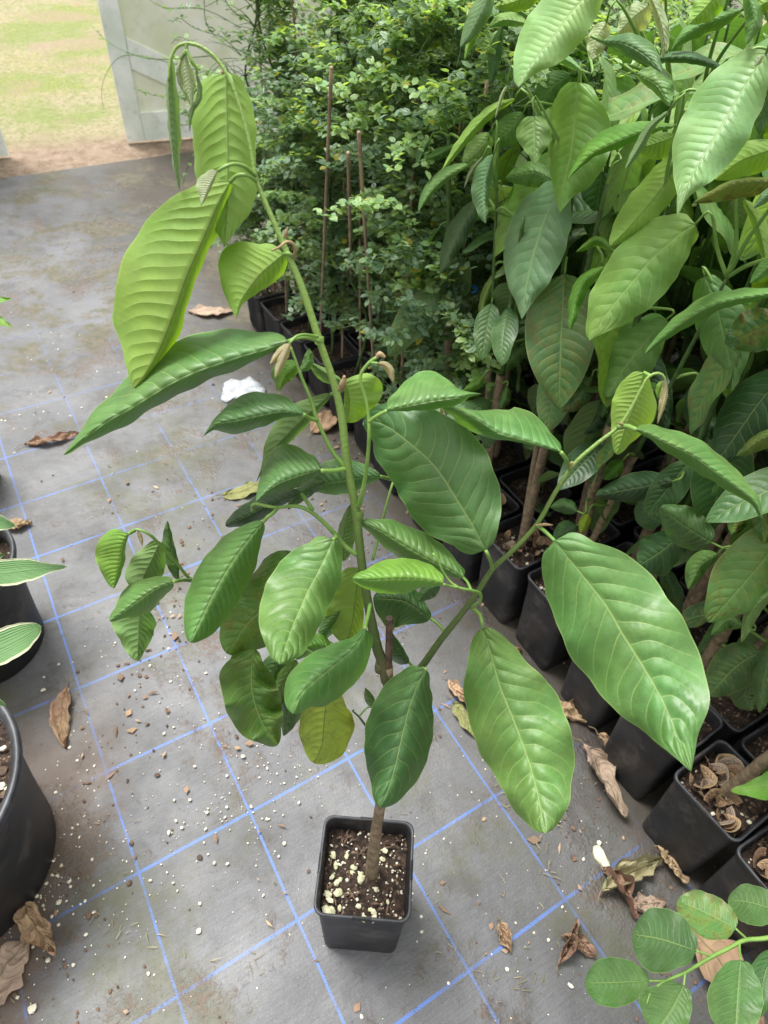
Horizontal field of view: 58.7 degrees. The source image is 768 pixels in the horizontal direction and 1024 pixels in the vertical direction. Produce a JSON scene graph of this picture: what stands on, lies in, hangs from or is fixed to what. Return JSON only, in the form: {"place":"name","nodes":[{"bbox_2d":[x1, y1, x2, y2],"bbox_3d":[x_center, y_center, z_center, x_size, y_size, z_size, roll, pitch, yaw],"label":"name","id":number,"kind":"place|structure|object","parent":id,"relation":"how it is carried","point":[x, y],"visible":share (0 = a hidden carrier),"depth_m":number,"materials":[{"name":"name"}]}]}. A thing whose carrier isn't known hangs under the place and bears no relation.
{"place":"outdoors","nodes":[
{"label":"outdoors","id":0,"kind":"place"},
{"bbox_2d":[0,4,113,113],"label":"lawn grass","id":1,"kind":"structure","parent":0,"point":[51,62],"depth_m":5.51,"materials":[{"name":"green plant"}]},
{"bbox_2d":[0,0,766,177],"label":"ground","id":2,"kind":"structure","parent":0,"point":[84,128],"depth_m":5.05,"materials":[{"name":"green plant"}]},
{"bbox_2d":[0,128,8,155],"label":"door panel","id":3,"kind":"structure","parent":2,"relation":"on","point":[3,150],"depth_m":4.12,"materials":[{"name":"white paint"}]},
{"bbox_2d":[0,143,767,1023],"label":"ground cover mat","id":4,"kind":"object","parent":2,"relation":"on","point":[66,509],"visible":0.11,"depth_m":1.60,"materials":[{"name":"grey fabric"}]},
{"bbox_2d":[0,297,11,326],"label":"potted plant","id":5,"kind":"object","parent":4,"relation":"on","point":[3,322],"visible":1,"depth_m":1.80,"materials":[{"name":"green plant"}]},
{"bbox_2d":[0,941,29,1004],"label":"fallen leaf","id":6,"kind":"object","parent":4,"relation":"on","point":[14,957],"visible":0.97,"depth_m":1.32,"materials":[{"name":"brown plant"}]},
{"bbox_2d":[10,518,32,528],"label":"fallen leaf","id":7,"kind":"object","parent":4,"relation":"on","point":[18,523],"visible":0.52,"depth_m":2.11,"materials":[{"name":"brown plant"}]},
{"bbox_2d":[0,622,55,936],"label":"potted hosta","id":8,"kind":"object","parent":4,"relation":"on","point":[27,834],"visible":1,"depth_m":1.30,"materials":[{"name":"black plastic"}]},
{"bbox_2d":[0,515,66,682],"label":"potted hosta","id":9,"kind":"object","parent":4,"relation":"on","point":[17,604],"visible":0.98,"depth_m":1.64,"materials":[{"name":"black plastic"}]},
{"bbox_2d":[13,901,56,955],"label":"fallen leaf","id":10,"kind":"object","parent":4,"relation":"on","point":[35,928],"visible":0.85,"depth_m":1.35,"materials":[{"name":"brown plant"}]},
{"bbox_2d":[16,431,78,447],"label":"fallen leaf","id":11,"kind":"object","parent":4,"relation":"on","point":[35,441],"visible":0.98,"depth_m":2.38,"materials":[{"name":"brown plant"}]},
{"bbox_2d":[49,676,70,748],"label":"fallen leaf","id":12,"kind":"object","parent":4,"relation":"on","point":[59,718],"visible":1,"depth_m":1.68,"materials":[{"name":"brown plant"}]},
{"bbox_2d":[93,0,320,331],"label":"leaved sapling","id":13,"kind":"object","parent":4,"relation":"on","point":[256,314],"visible":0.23,"depth_m":2.68,"materials":[{"name":"green plant"}]},
{"bbox_2d":[186,304,231,314],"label":"fallen leaf","id":14,"kind":"object","parent":4,"relation":"on","point":[199,309],"visible":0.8,"depth_m":3.01,"materials":[{"name":"brown plant"}]},
{"bbox_2d":[212,481,258,499],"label":"fallen leaf","id":15,"kind":"object","parent":4,"relation":"on","point":[245,490],"visible":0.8,"depth_m":2.24,"materials":[{"name":"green plant"}]},
{"bbox_2d":[221,376,265,402],"bbox_3d":[-0.547,-0.477,2.635,0.174,0.014,0.153,-11,48,-13],"label":"plastic scrap","id":16,"kind":"object","parent":4,"relation":"on","point":[233,389],"visible":0.83,"depth_m":2.63,"materials":[{"name":"white plastic"}]},
{"bbox_2d":[97,0,431,141],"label":"door panel","id":17,"kind":"structure","parent":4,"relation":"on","point":[142,27],"depth_m":4.16,"materials":[{"name":"white paint"}]},
{"bbox_2d":[199,0,336,352],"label":"leaved sapling","id":18,"kind":"object","parent":4,"relation":"on","point":[274,308],"visible":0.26,"depth_m":2.27,"materials":[{"name":"green plant"}]},
{"bbox_2d":[205,0,348,382],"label":"leaved sapling","id":19,"kind":"object","parent":4,"relation":"on","point":[296,326],"visible":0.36,"depth_m":2.10,"materials":[{"name":"green plant"}]},
{"bbox_2d":[238,27,348,292],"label":"leaved sapling","id":20,"kind":"object","parent":4,"relation":"on","point":[338,277],"visible":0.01,"depth_m":2.58,"materials":[{"name":"green plant"}]},
{"bbox_2d":[0,183,599,1002],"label":"dry grass clippings","id":21,"kind":"object","parent":4,"relation":"on","point":[106,629],"visible":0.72,"depth_m":1.52,"materials":[{"name":"plant"}]},
{"bbox_2d":[245,0,392,405],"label":"leaved sapling","id":22,"kind":"object","parent":4,"relation":"on","point":[340,346],"visible":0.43,"depth_m":1.99,"materials":[{"name":"green plant"}]},
{"bbox_2d":[319,65,332,334],"bbox_3d":[-0.168,-0.763,1.917,0.010,0.972,0.557,-5,47,-8],"label":"bamboo cane","id":23,"kind":"object","parent":22,"relation":"attached to","point":[330,96],"visible":0.91,"depth_m":1.69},
{"bbox_2d":[222,1,416,320],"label":"leaved sapling","id":24,"kind":"object","parent":4,"relation":"on","point":[327,317],"visible":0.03,"depth_m":2.25,"materials":[{"name":"green plant"}]},
{"bbox_2d":[1,287,641,1020],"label":"perlite grit","id":25,"kind":"object","parent":4,"relation":"on","point":[33,1007],"visible":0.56,"depth_m":1.47,"materials":[{"name":"white stone"}]},
{"bbox_2d":[308,409,337,436],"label":"fallen leaf","id":26,"kind":"object","parent":4,"relation":"on","point":[324,416],"visible":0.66,"depth_m":2.50,"materials":[{"name":"brown plant"}]},
{"bbox_2d":[305,47,375,287],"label":"leaved sapling","id":27,"kind":"object","parent":4,"relation":"on","point":[350,286],"visible":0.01,"depth_m":2.90,"materials":[{"name":"green plant"}]},
{"bbox_2d":[274,12,409,340],"bbox_3d":[0.020,-1.250,2.241,0.591,1.700,0.634,-21,51,-21],"label":"leaved sapling","id":28,"kind":"object","parent":4,"relation":"on","point":[350,328],"visible":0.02,"depth_m":2.60,"materials":[{"name":"green plant"}]},
{"bbox_2d":[35,391,651,1021],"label":"leaf litter","id":29,"kind":"object","parent":4,"relation":"on","point":[533,839],"visible":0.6,"depth_m":1.59,"materials":[{"name":"brown plant"}]},
{"bbox_2d":[2,185,716,1023],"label":"bark crumbs","id":30,"kind":"object","parent":4,"relation":"on","point":[88,915],"visible":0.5,"depth_m":1.55,"materials":[{"name":"brown wood"}]},
{"bbox_2d":[251,0,476,431],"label":"leaved sapling","id":31,"kind":"object","parent":4,"relation":"on","point":[349,368],"visible":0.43,"depth_m":1.95,"materials":[{"name":"green plant"}]},
{"bbox_2d":[346,151,352,277],"bbox_3d":[-0.089,-0.749,1.795,0.010,0.530,0.482,1,46,-2],"label":"bamboo cane","id":32,"kind":"object","parent":31,"relation":"attached to","point":[348,162],"visible":0.87,"depth_m":1.68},
{"bbox_2d":[299,0,450,359],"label":"leaved sapling","id":33,"kind":"object","parent":4,"relation":"on","point":[353,336],"visible":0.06,"depth_m":1.95,"materials":[{"name":"green plant"}]},
{"bbox_2d":[279,0,492,463],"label":"leaved sapling","id":34,"kind":"object","parent":4,"relation":"on","point":[373,90],"visible":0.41,"depth_m":1.57,"materials":[{"name":"green plant"}]},
{"bbox_2d":[357,131,375,376],"bbox_3d":[-0.041,-0.601,1.820,0.010,0.870,0.384,8,46,4],"label":"bamboo cane","id":35,"kind":"object","parent":34,"relation":"attached to","point":[360,153],"visible":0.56,"depth_m":1.62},
{"bbox_2d":[332,4,477,387],"bbox_3d":[0.102,-0.923,2.127,0.537,1.417,0.456,7,46,3],"label":"leaved sapling","id":36,"kind":"object","parent":4,"relation":"on","point":[344,278],"visible":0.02,"depth_m":1.91,"materials":[{"name":"green plant"}]},
{"bbox_2d":[340,10,470,323],"bbox_3d":[0.056,-1.160,2.429,0.517,1.306,0.468,-22,51,-22],"label":"leaved sapling","id":37,"kind":"object","parent":4,"relation":"on","point":[377,184],"visible":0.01,"depth_m":2.46,"materials":[{"name":"green plant"}]},
{"bbox_2d":[64,41,761,952],"bbox_3d":[-0.013,0.250,0.979,0.745,1.441,0.409,14,47,10],"label":"potted tree","id":38,"kind":"object","parent":4,"relation":"on","point":[628,641],"visible":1,"depth_m":0.76,"materials":[{"name":"green plant"}]},
{"bbox_2d":[311,0,516,494],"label":"leaved sapling","id":39,"kind":"object","parent":4,"relation":"on","point":[421,28],"visible":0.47,"depth_m":1.56,"materials":[{"name":"green plant"}]},
{"bbox_2d":[387,131,475,542],"bbox_3d":[0.161,-0.376,1.790,0.342,1.151,0.264,15,47,11],"label":"potted plant","id":40,"kind":"object","parent":4,"relation":"on","point":[433,300],"visible":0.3,"depth_m":1.60,"materials":[{"name":"green plant"}]},
{"bbox_2d":[340,3,531,371],"bbox_3d":[0.167,-0.848,1.943,0.616,1.585,0.688,-22,51,-23],"label":"leaved sapling","id":41,"kind":"object","parent":4,"relation":"on","point":[372,245],"visible":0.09,"depth_m":1.86,"materials":[{"name":"green plant"}]},
{"bbox_2d":[376,3,496,368],"bbox_3d":[0.149,-1.058,2.140,0.601,1.589,0.673,-20,50,-21],"label":"leaved sapling","id":42,"kind":"object","parent":4,"relation":"on","point":[484,128],"visible":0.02,"depth_m":2.01,"materials":[{"name":"green plant"}]},
{"bbox_2d":[376,15,506,285],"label":"leaved sapling","id":43,"kind":"object","parent":4,"relation":"on","point":[458,88],"visible":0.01,"depth_m":1.98,"materials":[{"name":"green plant"}]},
{"bbox_2d":[441,676,464,701],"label":"fallen leaf","id":44,"kind":"object","parent":4,"relation":"on","point":[455,688],"visible":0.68,"depth_m":1.77,"materials":[{"name":"brown plant"}]},
{"bbox_2d":[445,693,474,737],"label":"fallen leaf","id":45,"kind":"object","parent":4,"relation":"on","point":[459,711],"visible":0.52,"depth_m":1.72,"materials":[{"name":"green plant"}]},
{"bbox_2d":[312,0,614,445],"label":"leaved sapling","id":46,"kind":"object","parent":4,"relation":"on","point":[449,309],"visible":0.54,"depth_m":1.51,"materials":[{"name":"green plant"}]},
{"bbox_2d":[418,120,527,582],"bbox_3d":[0.185,-0.279,1.658,0.356,1.209,0.304,34,53,26],"label":"potted plant","id":47,"kind":"object","parent":4,"relation":"on","point":[497,325],"visible":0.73,"depth_m":1.42,"materials":[{"name":"green plant"}]},
{"bbox_2d":[496,917,511,953],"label":"fallen leaf","id":48,"kind":"object","parent":4,"relation":"on","point":[504,934],"visible":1,"depth_m":1.39,"materials":[{"name":"brown plant"}]},
{"bbox_2d":[428,6,597,384],"bbox_3d":[0.326,-0.869,2.071,0.499,1.443,0.508,-21,51,-22],"label":"leaved sapling","id":49,"kind":"object","parent":4,"relation":"on","point":[482,85],"depth_m":1.89,"materials":[{"name":"green plant"}]},
{"bbox_2d":[421,0,610,430],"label":"leaved sapling","id":50,"kind":"object","parent":4,"relation":"on","point":[506,28],"visible":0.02,"depth_m":1.67,"materials":[{"name":"green plant"}]},
{"bbox_2d":[470,69,574,485],"bbox_3d":[0.336,-0.418,1.768,0.313,1.255,0.382,3,46,0],"label":"potted plant","id":51,"kind":"object","parent":4,"relation":"on","point":[508,456],"visible":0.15,"depth_m":1.65,"materials":[{"name":"green plant"}]},
{"bbox_2d":[428,1,644,434],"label":"leaved sapling","id":52,"kind":"object","parent":4,"relation":"on","point":[593,83],"visible":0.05,"depth_m":1.44,"materials":[{"name":"green plant"}]},
{"bbox_2d":[442,62,633,623],"bbox_3d":[0.307,-0.240,1.544,0.260,1.329,0.489,-28,54,-27],"label":"potted plant","id":53,"kind":"object","parent":4,"relation":"on","point":[558,354],"visible":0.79,"depth_m":1.25,"materials":[{"name":"green plant"}]},
{"bbox_2d":[460,0,636,522],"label":"potted plant","id":54,"kind":"object","parent":4,"relation":"on","point":[514,484],"visible":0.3,"depth_m":1.26,"materials":[{"name":"green plant"}]},
{"bbox_2d":[460,85,648,409],"bbox_3d":[0.414,-0.635,2.046,0.538,1.161,0.492,-24,52,-24],"label":"leaved sapling","id":55,"kind":"object","parent":4,"relation":"on","point":[521,398],"visible":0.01,"depth_m":2.24,"materials":[{"name":"green plant"}]},
{"bbox_2d":[497,0,637,374],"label":"leaved sapling","id":56,"kind":"object","parent":4,"relation":"on","point":[602,7],"visible":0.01,"depth_m":1.79,"materials":[{"name":"green plant"}]},
{"bbox_2d":[556,918,579,974],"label":"fallen leaf","id":57,"kind":"object","parent":4,"relation":"on","point":[569,950],"visible":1,"depth_m":1.38,"materials":[{"name":"brown plant"}]},
{"bbox_2d":[560,699,586,722],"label":"fallen leaf","id":58,"kind":"object","parent":4,"relation":"on","point":[571,712],"visible":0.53,"depth_m":1.73,"materials":[{"name":"brown plant"}]},
{"bbox_2d":[560,933,595,957],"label":"fallen leaf","id":59,"kind":"object","parent":4,"relation":"on","point":[585,947],"visible":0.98,"depth_m":1.38,"materials":[{"name":"brown plant"}]},
{"bbox_2d":[521,50,647,465],"bbox_3d":[0.473,-0.502,1.831,0.313,1.293,0.382,3,46,0],"label":"potted plant","id":60,"kind":"object","parent":4,"relation":"on","point":[625,83],"visible":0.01,"depth_m":1.48,"materials":[{"name":"green plant"}]},
{"bbox_2d":[588,726,608,746],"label":"fallen leaf","id":61,"kind":"object","parent":4,"relation":"on","point":[603,736],"visible":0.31,"depth_m":1.65,"materials":[{"name":"brown plant"}]},
{"bbox_2d":[573,738,627,817],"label":"fallen leaf","id":62,"kind":"object","parent":4,"relation":"on","point":[603,767],"visible":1,"depth_m":1.61,"materials":[{"name":"brown plant"}]},
{"bbox_2d":[593,845,609,869],"bbox_3d":[0.480,0.762,1.502,0.025,0.017,0.058,-15,49,-17],"label":"white husk","id":63,"kind":"object","parent":4,"relation":"on","point":[600,857],"visible":0.93,"depth_m":1.50,"materials":[{"name":"white plant"}]},
{"bbox_2d":[536,0,687,77],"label":"leaved sapling","id":64,"kind":"object","parent":4,"relation":"on","point":[626,6],"depth_m":1.95,"materials":[{"name":"green plant"}]},
{"bbox_2d":[596,863,637,919],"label":"fallen leaf","id":65,"kind":"object","parent":4,"relation":"on","point":[619,877],"visible":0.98,"depth_m":1.44,"materials":[{"name":"brown plant"}]},
{"bbox_2d":[523,0,726,387],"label":"leaved sapling","id":66,"kind":"object","parent":4,"relation":"on","point":[529,381],"visible":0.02,"depth_m":1.68,"materials":[{"name":"green plant"}]},
{"bbox_2d":[564,26,693,426],"bbox_3d":[0.619,-0.561,1.895,0.313,1.293,0.382,3,46,0],"label":"potted plant","id":67,"kind":"object","parent":4,"relation":"on","point":[660,108],"depth_m":1.49,"materials":[{"name":"green plant"}]},
{"bbox_2d":[513,0,745,546],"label":"potted plant","id":68,"kind":"object","parent":4,"relation":"on","point":[552,33],"visible":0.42,"depth_m":1.00,"materials":[{"name":"green plant"}]},
{"bbox_2d":[598,854,663,901],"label":"fallen leaf","id":69,"kind":"object","parent":4,"relation":"on","point":[641,867],"visible":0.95,"depth_m":1.47,"materials":[{"name":"brown plant"}]},
{"bbox_2d":[546,4,726,501],"bbox_3d":[0.548,-0.398,1.679,0.418,1.373,0.320,-16,49,-18],"label":"potted plant","id":70,"kind":"object","parent":4,"relation":"on","point":[578,230],"visible":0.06,"depth_m":1.32,"materials":[{"name":"green plant"}]},
{"bbox_2d":[595,0,683,107],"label":"leaved sapling","id":71,"kind":"object","parent":4,"relation":"on","point":[650,20],"visible":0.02,"depth_m":2.15,"materials":[{"name":"green plant"}]},
{"bbox_2d":[516,91,767,669],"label":"potted plant","id":72,"kind":"object","parent":4,"relation":"on","point":[638,272],"visible":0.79,"depth_m":1.05,"materials":[{"name":"green plant"}]},
{"bbox_2d":[595,0,691,82],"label":"leaved sapling","id":73,"kind":"object","parent":4,"relation":"on","point":[671,12],"depth_m":1.82,"materials":[{"name":"green plant"}]},
{"bbox_2d":[629,892,666,912],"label":"fallen leaf","id":74,"kind":"object","parent":4,"relation":"on","point":[643,902],"visible":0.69,"depth_m":1.44,"materials":[{"name":"brown plant"}]},
{"bbox_2d":[605,0,712,83],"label":"leaved sapling","id":75,"kind":"object","parent":4,"relation":"on","point":[667,11],"visible":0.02,"depth_m":2.27,"materials":[{"name":"green plant"}]},
{"bbox_2d":[561,307,767,730],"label":"potted plant","id":76,"kind":"object","parent":4,"relation":"on","point":[742,419],"visible":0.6,"depth_m":1.13,"materials":[{"name":"green plant"}]},
{"bbox_2d":[654,845,689,883],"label":"fallen leaf","id":77,"kind":"object","parent":4,"relation":"on","point":[670,861],"visible":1,"depth_m":1.48,"materials":[{"name":"brown plant"}]},
{"bbox_2d":[603,0,745,80],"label":"sapling","id":78,"kind":"structure","parent":4,"relation":"on","point":[738,3],"depth_m":5.17,"materials":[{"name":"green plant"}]},
{"bbox_2d":[585,884,767,1023],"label":"potted plant","id":79,"kind":"object","parent":4,"relation":"on","point":[664,940],"visible":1,"depth_m":1.11,"materials":[{"name":"green plant"}]},
{"bbox_2d":[600,42,767,547],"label":"potted plant","id":80,"kind":"object","parent":4,"relation":"on","point":[623,521],"visible":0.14,"depth_m":1.45,"materials":[{"name":"green plant"}]},
{"bbox_2d":[657,23,712,237],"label":"potted plant","id":81,"kind":"object","parent":4,"relation":"on","point":[697,44],"visible":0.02,"depth_m":1.61,"materials":[{"name":"green plant"}]},
{"bbox_2d":[603,288,767,799],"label":"potted plant","id":82,"kind":"object","parent":4,"relation":"on","point":[643,762],"visible":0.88,"depth_m":1.14,"materials":[{"name":"green plant"}]},
{"bbox_2d":[612,0,763,466],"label":"potted plant","id":83,"kind":"object","parent":4,"relation":"on","point":[649,449],"visible":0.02,"depth_m":1.41,"materials":[{"name":"green plant"}]},
{"bbox_2d":[672,41,707,355],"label":"leaved sapling","id":84,"kind":"object","parent":4,"relation":"on","point":[679,340],"depth_m":2.70,"materials":[{"name":"green plant"}]},
{"bbox_2d":[613,0,767,589],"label":"potted plant","id":85,"kind":"object","parent":4,"relation":"on","point":[727,109],"visible":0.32,"depth_m":0.82,"materials":[{"name":"green plant"}]},
{"bbox_2d":[652,0,741,77],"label":"leaved sapling","id":86,"kind":"object","parent":4,"relation":"on","point":[685,12],"visible":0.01,"depth_m":2.15,"materials":[{"name":"green plant"}]},
{"bbox_2d":[632,38,767,472],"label":"potted plant","id":87,"kind":"object","parent":4,"relation":"on","point":[738,280],"visible":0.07,"depth_m":1.52,"materials":[{"name":"green plant"}]},
{"bbox_2d":[632,360,767,594],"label":"potted plant","id":88,"kind":"object","parent":4,"relation":"on","point":[761,458],"visible":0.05,"depth_m":1.75,"materials":[{"name":"green plant"}]},
{"bbox_2d":[650,197,751,458],"bbox_3d":[0.840,-0.515,1.808,0.418,1.373,0.320,-16,49,-18],"label":"potted plant","id":89,"kind":"object","parent":4,"relation":"on","point":[659,452],"visible":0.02,"depth_m":1.99,"materials":[{"name":"green plant"}]},
{"bbox_2d":[642,740,767,874],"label":"potted plant","id":90,"kind":"object","parent":4,"relation":"on","point":[700,814],"visible":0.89,"depth_m":1.38,"materials":[{"name":"black plant"}]},
{"bbox_2d":[679,575,742,643],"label":"potted plant","id":91,"kind":"object","parent":4,"relation":"on","point":[682,583],"visible":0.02,"depth_m":1.72,"materials":[{"name":"green plant"}]},
{"bbox_2d":[665,276,767,646],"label":"potted plant","id":92,"kind":"object","parent":4,"relation":"on","point":[697,593],"visible":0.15,"depth_m":1.47,"materials":[{"name":"green plant"}]},
{"bbox_2d":[665,15,767,389],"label":"potted plant","id":93,"kind":"object","parent":4,"relation":"on","point":[739,39],"visible":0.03,"depth_m":1.69,"materials":[{"name":"green plant"}]},
{"bbox_2d":[667,0,766,240],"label":"leaved sapling","id":94,"kind":"object","parent":4,"relation":"on","point":[730,5],"visible":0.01,"depth_m":2.02,"materials":[{"name":"green plant"}]},
{"bbox_2d":[670,22,767,393],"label":"potted plant","id":95,"kind":"object","parent":4,"relation":"on","point":[764,28],"depth_m":1.80,"materials":[{"name":"green plant"}]},
{"bbox_2d":[681,520,767,766],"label":"potted plant","id":96,"kind":"object","parent":4,"relation":"on","point":[738,724],"visible":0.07,"depth_m":1.50,"materials":[{"name":"brown plant"}]},
{"bbox_2d":[692,931,764,1023],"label":"fallen leaf","id":97,"kind":"object","parent":4,"relation":"on","point":[710,969],"visible":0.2,"depth_m":1.36,"materials":[{"name":"brown plant"}]},
{"bbox_2d":[697,825,767,953],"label":"potted plant","id":98,"kind":"object","parent":4,"relation":"on","point":[747,863],"visible":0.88,"depth_m":1.31,"materials":[{"name":"black plant"}]},
{"bbox_2d":[714,460,763,539],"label":"potted plant","id":99,"kind":"object","parent":4,"relation":"on","point":[757,466],"depth_m":1.78,"materials":[{"name":"green plant"}]},
{"bbox_2d":[726,604,767,644],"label":"potted plant","id":100,"kind":"object","parent":4,"relation":"on","point":[735,637],"depth_m":1.85,"materials":[{"name":"black plant"}]},
{"bbox_2d":[731,771,767,799],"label":"potted plant","id":101,"kind":"object","parent":4,"relation":"on","point":[757,787],"visible":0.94,"depth_m":1.22,"materials":[{"name":"green plant"}]},
{"bbox_2d":[737,722,767,842],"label":"potted plant","id":102,"kind":"object","parent":4,"relation":"on","point":[753,745],"visible":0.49,"depth_m":1.45,"materials":[{"name":"brown plant"}]},
{"bbox_2d":[737,612,767,641],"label":"potted plant","id":103,"kind":"object","parent":4,"relation":"on","point":[761,622],"visible":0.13,"depth_m":1.66,"materials":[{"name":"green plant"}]}
]}

